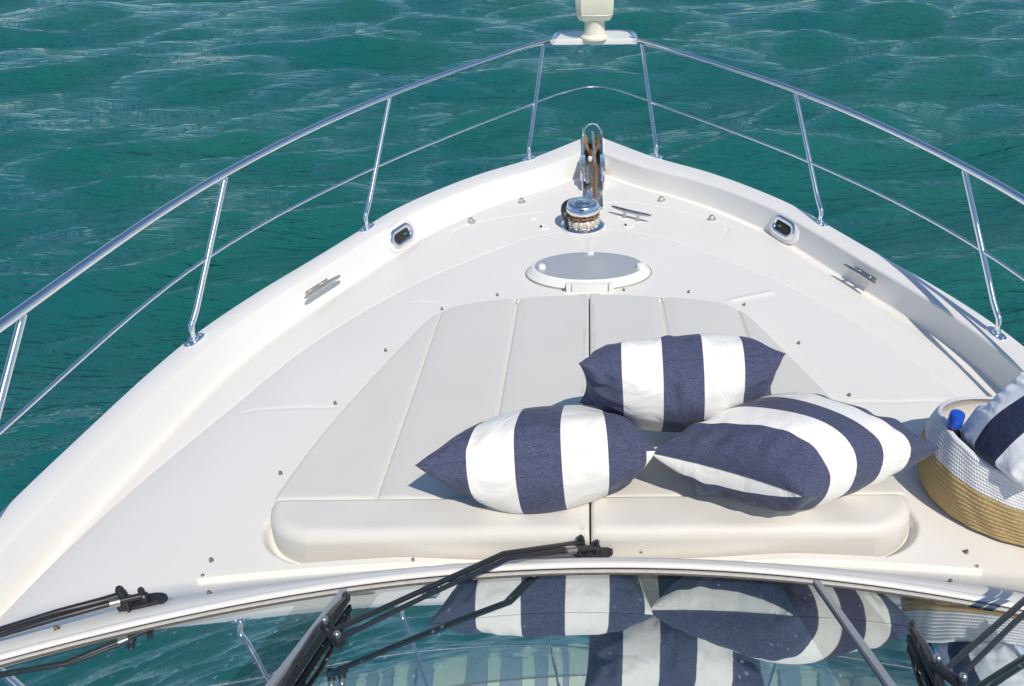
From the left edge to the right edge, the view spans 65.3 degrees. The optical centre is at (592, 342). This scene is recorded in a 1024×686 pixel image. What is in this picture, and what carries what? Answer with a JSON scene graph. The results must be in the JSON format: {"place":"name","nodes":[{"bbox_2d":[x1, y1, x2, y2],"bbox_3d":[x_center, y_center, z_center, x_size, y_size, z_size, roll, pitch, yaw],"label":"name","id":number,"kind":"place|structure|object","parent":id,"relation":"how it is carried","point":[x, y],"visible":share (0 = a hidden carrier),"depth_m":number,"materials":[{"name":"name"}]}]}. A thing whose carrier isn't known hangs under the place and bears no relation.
{"place":"outdoors","nodes":[
{"label":"outdoors","id":0,"kind":"place"},
{"bbox_2d":[0,0,1023,511],"bbox_3d":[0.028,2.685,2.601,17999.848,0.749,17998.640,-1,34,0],"label":"sea","id":1,"kind":"structure","parent":0,"point":[118,118],"depth_m":11.08,"materials":[{"name":"liquid"}]},
{"bbox_2d":[0,0,1023,685],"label":"motor yacht","id":2,"kind":"object","parent":1,"relation":"on","point":[138,546],"visible":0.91,"depth_m":2.26,"materials":[{"name":"white plastic"}]},
{"bbox_2d":[270,294,589,562],"bbox_3d":[-0.437,0.178,2.619,0.858,0.166,1.371,-1,34,0],"label":"sunbathing cushion","id":3,"kind":"object","parent":2,"relation":"on","point":[359,484],"visible":0.84,"depth_m":2.36,"materials":[{"name":"leather"}]},
{"bbox_2d":[415,405,655,513],"bbox_3d":[-0.139,0.276,2.123,0.599,0.235,0.331,-1,34,0],"label":"striped pillow","id":4,"kind":"object","parent":3,"relation":"on","point":[539,459],"visible":0.99,"depth_m":2.00,"materials":[{"name":"fabric"}]},
{"bbox_2d":[566,164,599,221],"bbox_3d":[-0.045,-0.777,4.070,0.163,0.040,0.692,-1,34,0],"label":"anchor chain","id":5,"kind":"object","parent":2,"relation":"attached to","point":[594,187],"visible":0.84,"depth_m":4.01,"materials":[{"name":"silver metal"}]},
{"bbox_2d":[582,123,601,163],"bbox_3d":[0.001,-1.104,4.604,0.120,0.229,0.560,-1,34,0],"label":"anchor","id":6,"kind":"object","parent":2,"relation":"attached to","point":[595,149],"visible":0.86,"depth_m":4.65,"materials":[{"name":"metal"}]},
{"bbox_2d":[590,294,909,557],"bbox_3d":[0.420,0.170,2.619,0.858,0.167,1.371,-1,34,0],"label":"sunbathing cushion","id":7,"kind":"object","parent":2,"relation":"on","point":[655,508],"visible":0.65,"depth_m":2.07,"materials":[{"name":"leather"}]},
{"bbox_2d":[579,333,785,431],"bbox_3d":[0.250,0.111,2.193,0.576,0.346,0.304,-1,34,0],"label":"striped pillow","id":8,"kind":"object","parent":7,"relation":"on","point":[669,383],"visible":0.86,"depth_m":2.04,"materials":[{"name":"fabric"}]},
{"bbox_2d":[653,392,938,510],"bbox_3d":[0.528,0.288,2.050,0.622,0.278,0.445,-25,41,-32],"label":"striped pillow","id":9,"kind":"object","parent":7,"relation":"on","point":[789,451],"visible":1,"depth_m":1.96,"materials":[{"name":"fabric"}]},
{"bbox_2d":[917,396,1023,545],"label":"storage basket","id":10,"kind":"object","parent":2,"relation":"on","point":[962,482],"visible":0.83,"depth_m":2.06,"materials":[{"name":"wicker"}]},
{"bbox_2d":[946,409,964,438],"bbox_3d":[0.958,0.287,2.146,0.054,0.248,0.054,-1,34,0],"label":"water bottle","id":11,"kind":"object","parent":10,"relation":"in","point":[955,420],"visible":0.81,"depth_m":2.08,"materials":[{"name":"blue plastic"}]},
{"bbox_2d":[960,403,1000,470],"bbox_3d":[1.129,0.290,2.091,0.311,0.128,0.278,26,42,33],"label":"folded cloth","id":12,"kind":"object","parent":10,"relation":"in","point":[975,412],"visible":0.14,"depth_m":2.15,"materials":[{"name":"white fabric"}]},
{"bbox_2d":[960,372,1023,489],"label":"striped pillow","id":13,"kind":"object","parent":12,"relation":"on","point":[992,431],"visible":0.99,"depth_m":1.97,"materials":[{"name":"fabric"}]}
]}

